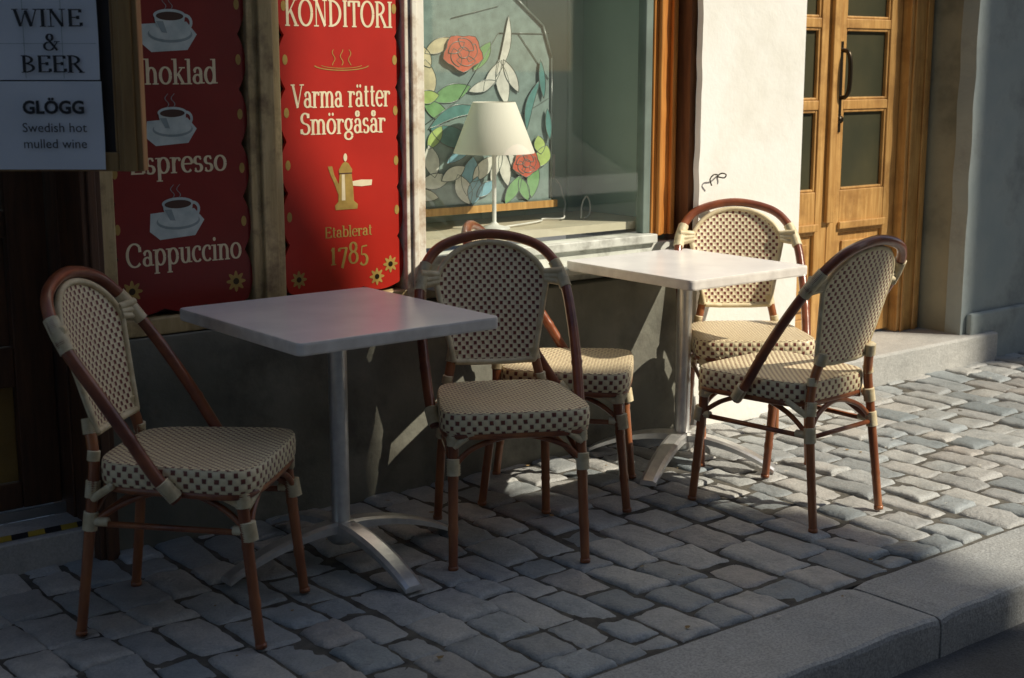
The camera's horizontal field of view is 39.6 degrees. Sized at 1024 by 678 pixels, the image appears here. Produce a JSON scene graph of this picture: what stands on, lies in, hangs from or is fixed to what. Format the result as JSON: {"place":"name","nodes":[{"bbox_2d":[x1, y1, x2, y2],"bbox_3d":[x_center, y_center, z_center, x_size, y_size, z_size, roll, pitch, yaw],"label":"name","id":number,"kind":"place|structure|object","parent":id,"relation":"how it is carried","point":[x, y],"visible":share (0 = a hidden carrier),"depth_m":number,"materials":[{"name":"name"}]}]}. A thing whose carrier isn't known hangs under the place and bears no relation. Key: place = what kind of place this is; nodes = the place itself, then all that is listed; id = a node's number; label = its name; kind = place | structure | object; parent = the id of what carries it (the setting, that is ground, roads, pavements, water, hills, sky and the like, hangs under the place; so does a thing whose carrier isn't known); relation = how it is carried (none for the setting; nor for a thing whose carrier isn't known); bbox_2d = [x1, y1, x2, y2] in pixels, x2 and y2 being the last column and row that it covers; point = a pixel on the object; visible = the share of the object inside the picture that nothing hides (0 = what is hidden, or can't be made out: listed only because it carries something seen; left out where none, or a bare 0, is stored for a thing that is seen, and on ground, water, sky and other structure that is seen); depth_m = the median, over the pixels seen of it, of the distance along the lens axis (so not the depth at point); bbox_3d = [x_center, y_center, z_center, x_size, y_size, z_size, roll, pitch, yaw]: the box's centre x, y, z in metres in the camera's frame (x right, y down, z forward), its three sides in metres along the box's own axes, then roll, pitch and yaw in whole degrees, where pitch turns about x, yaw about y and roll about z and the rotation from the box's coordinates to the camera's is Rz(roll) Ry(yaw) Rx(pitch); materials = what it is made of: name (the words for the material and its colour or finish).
{"place":"outdoors","nodes":[
{"label":"outdoors","id":0,"kind":"place"},
{"bbox_2d":[0,350,1023,677],"bbox_3d":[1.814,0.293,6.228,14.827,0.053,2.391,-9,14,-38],"label":"cobblestone pavement","id":1,"kind":"structure","parent":0,"point":[148,604],"depth_m":4.23,"materials":[{"name":"grey stone"}]},
{"bbox_2d":[40,266,309,649],"bbox_3d":[-0.884,0.280,3.752,0.588,0.937,0.511,1,11,8],"label":"bistro chair","id":2,"kind":"object","parent":1,"relation":"on","point":[240,469],"visible":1,"depth_m":3.66,"materials":[{"name":"brown wicker"}]},
{"bbox_2d":[180,287,497,593],"bbox_3d":[-0.512,0.286,4.214,0.770,0.743,0.770,-9,14,-38],"label":"cafe table","id":3,"kind":"object","parent":1,"relation":"on","point":[335,325],"visible":0.92,"depth_m":4.12,"materials":[{"name":"laminate"}]},
{"bbox_2d":[113,277,676,550],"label":"dado wall","id":4,"kind":"structure","parent":1,"relation":"on","point":[239,382],"depth_m":4.82,"materials":[{"name":"grey paint"}]},
{"bbox_2d":[99,0,426,337],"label":"window mullions","id":5,"kind":"object","parent":4,"relation":"on","point":[259,88],"depth_m":4.48,"materials":[{"name":"paint"}]},
{"bbox_2d":[112,0,252,314],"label":"cafe sign","id":6,"kind":"object","parent":5,"relation":"attached to","point":[182,221],"visible":0.81,"depth_m":4.30,"materials":[{"name":"red fabric"}]},
{"bbox_2d":[278,0,403,294],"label":"cafe sign","id":7,"kind":"object","parent":5,"relation":"attached to","point":[340,64],"visible":1,"depth_m":4.63,"materials":[{"name":"red fabric"}]},
{"bbox_2d":[154,32,394,313],"bbox_3d":[-0.841,-0.907,4.468,1.080,1.703,0.058,-9,14,-38],"label":"sign backboard","id":8,"kind":"object","parent":4,"relation":"on","point":[168,310],"depth_m":4.53,"materials":[{"name":"red wood"}]},
{"bbox_2d":[426,235,565,252],"bbox_3d":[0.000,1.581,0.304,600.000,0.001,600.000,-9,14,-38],"label":"window sill","id":9,"kind":"structure","parent":4,"relation":"on","point":[551,238],"depth_m":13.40,"materials":[{"name":"grey stone"}]},
{"bbox_2d":[426,0,638,247],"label":"display niche","id":10,"kind":"object","parent":4,"relation":"on","point":[593,44],"visible":0.25,"depth_m":5.84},
{"bbox_2d":[423,0,556,216],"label":"stained glass panel","id":11,"kind":"object","parent":10,"relation":"attached to","point":[485,50],"visible":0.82,"depth_m":5.39,"materials":[{"name":"multicoloured glass"}]},
{"bbox_2d":[453,101,534,229],"bbox_3d":[-0.066,-0.642,5.288,0.302,0.472,0.302,-9,14,-38],"label":"table lamp","id":12,"kind":"object","parent":10,"relation":"in","point":[493,128],"visible":0.92,"depth_m":5.17,"materials":[{"name":"white fabric"}]},
{"bbox_2d":[507,154,590,226],"bbox_3d":[0.157,-0.585,5.591,0.232,0.241,0.604,3,11,15],"label":"power cord","id":13,"kind":"object","parent":10,"relation":"in","point":[553,176],"visible":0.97,"depth_m":5.74,"materials":[{"name":"white plastic"}]},
{"bbox_2d":[664,0,697,248],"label":"window lining","id":14,"kind":"object","parent":10,"relation":"attached to","point":[686,93],"depth_m":5.58,"materials":[{"name":"red wood"}]},
{"bbox_2d":[427,0,678,298],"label":"display window frame","id":15,"kind":"object","parent":4,"relation":"on","point":[657,105],"visible":0.52,"depth_m":5.53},
{"bbox_2d":[414,229,589,570],"bbox_3d":[-0.027,0.159,4.378,0.511,0.937,0.588,-2,11,-10],"label":"bistro chair","id":16,"kind":"object","parent":1,"relation":"on","point":[506,283],"visible":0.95,"depth_m":4.49,"materials":[{"name":"brown wicker"}]},
{"bbox_2d":[461,220,635,512],"bbox_3d":[0.129,0.068,4.851,0.588,0.937,0.511,1,11,7],"label":"bistro chair","id":17,"kind":"object","parent":1,"relation":"on","point":[608,374],"visible":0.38,"depth_m":4.71,"materials":[{"name":"brown wicker"}]},
{"bbox_2d":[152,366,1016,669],"bbox_3d":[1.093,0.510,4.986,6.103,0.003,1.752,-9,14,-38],"label":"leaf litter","id":18,"kind":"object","parent":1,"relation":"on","point":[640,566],"visible":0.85,"depth_m":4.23,"materials":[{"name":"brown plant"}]},
{"bbox_2d":[567,248,806,486],"bbox_3d":[0.631,0.088,5.245,0.673,0.743,0.673,-9,14,-38],"label":"cafe table","id":19,"kind":"object","parent":1,"relation":"on","point":[685,272],"visible":0.93,"depth_m":5.17,"materials":[{"name":"laminate"}]},
{"bbox_2d":[673,198,814,466],"bbox_3d":[0.886,-0.044,5.435,0.511,0.937,0.588,0,11,-2],"label":"bistro chair","id":20,"kind":"object","parent":1,"relation":"on","point":[734,228],"visible":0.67,"depth_m":5.58,"materials":[{"name":"brown wicker"}]},
{"bbox_2d":[690,0,806,425],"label":"pale pillar","id":21,"kind":"structure","parent":1,"relation":"on","point":[750,60],"depth_m":5.73,"materials":[{"name":"paint"}]},
{"bbox_2d":[709,173,726,185],"bbox_3d":[0.806,-0.631,5.626,0.095,0.050,0.032,-10,15,-41],"label":"wall hook","id":22,"kind":"object","parent":21,"relation":"attached to","point":[718,176],"depth_m":5.63,"materials":[{"name":"brown metal"}]},
{"bbox_2d":[687,235,906,532],"bbox_3d":[0.946,0.100,4.686,0.511,0.937,0.588,-10,14,-41],"label":"bistro chair","id":23,"kind":"object","parent":1,"relation":"on","point":[853,284],"visible":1,"depth_m":4.53,"materials":[{"name":"brown wicker"}]},
{"bbox_2d":[813,327,997,386],"bbox_3d":[1.680,0.141,6.856,1.620,0.235,0.435,-9,14,-38],"label":"door step","id":24,"kind":"object","parent":1,"relation":"on","point":[903,355],"depth_m":6.88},
{"bbox_2d":[944,0,1023,334],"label":"wall","id":25,"kind":"structure","parent":1,"relation":"on","point":[986,260],"depth_m":7.02,"materials":[{"name":"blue paint"}]},
{"bbox_2d":[966,304,1023,355],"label":"plinth","id":26,"kind":"structure","parent":25,"relation":"attached to","point":[1006,324],"depth_m":7.24,"materials":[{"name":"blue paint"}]},
{"bbox_3d":[-1.152,-3.629,4.049,20.000,8.700,0.870,-9,14,-38],"label":"upper wall","id":27,"kind":"object","parent":1,"relation":"on","visible":0},
{"bbox_2d":[0,171,94,575],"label":"entrance door","id":28,"kind":"structure","parent":27,"relation":"attached to","point":[36,456],"depth_m":4.29,"materials":[{"name":"brown wood"}]},
{"bbox_2d":[0,521,82,542],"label":"hazard tape","id":29,"kind":"object","parent":28,"relation":"on","point":[41,531],"visible":0.89,"depth_m":4.24,"materials":[{"name":"yellow"}]},
{"bbox_2d":[0,0,147,171],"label":"hanging menu board","id":30,"kind":"object","parent":27,"relation":"attached to","point":[72,92],"visible":1,"depth_m":3.38,"materials":[{"name":"white wood"}]},
{"bbox_2d":[56,171,119,560],"bbox_3d":[-1.257,-0.487,4.128,0.063,2.399,0.184,-9,14,-38],"label":"door jamb","id":31,"kind":"object","parent":27,"relation":"attached to","point":[80,214],"depth_m":4.17,"materials":[{"name":"brown wood"}]},
{"bbox_2d":[917,0,963,331],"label":"door reveal","id":32,"kind":"object","parent":27,"relation":"attached to","point":[943,97],"depth_m":7.05,"materials":[{"name":"grey paint"}]},
{"bbox_2d":[795,0,934,340],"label":"double door","id":33,"kind":"structure","parent":32,"relation":"attached to","point":[834,217],"depth_m":6.90,"materials":[{"name":"brown wood"}]},
{"bbox_2d":[800,0,886,189],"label":"door glass","id":34,"kind":"object","parent":33,"relation":"attached to","point":[860,148],"visible":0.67,"depth_m":6.81,"materials":[{"name":"grey glass"}]},
{"bbox_2d":[837,41,852,131],"bbox_3d":[1.556,-1.176,6.647,0.034,0.420,0.072,-9,14,-38],"label":"door handle","id":35,"kind":"object","parent":33,"relation":"attached to","point":[850,75],"visible":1,"depth_m":6.64,"materials":[{"name":"black metal"}]},
{"bbox_2d":[566,228,663,238],"bbox_3d":[0.713,-1.157,6.022,0.586,3.100,0.789,-9,14,-38],"label":"window frame","id":36,"kind":"object","parent":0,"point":[582,235],"visible":0.11,"depth_m":6.09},
{"bbox_2d":[892,622,1023,677],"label":"road","id":37,"kind":"structure","parent":0,"point":[1000,655],"depth_m":3.82,"materials":[{"name":"grey asphalt"}]},
{"bbox_2d":[592,526,1023,677],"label":"granite kerb","id":38,"kind":"structure","parent":37,"relation":"on","point":[901,621],"depth_m":3.79,"materials":[{"name":"grey stone"}]}
]}

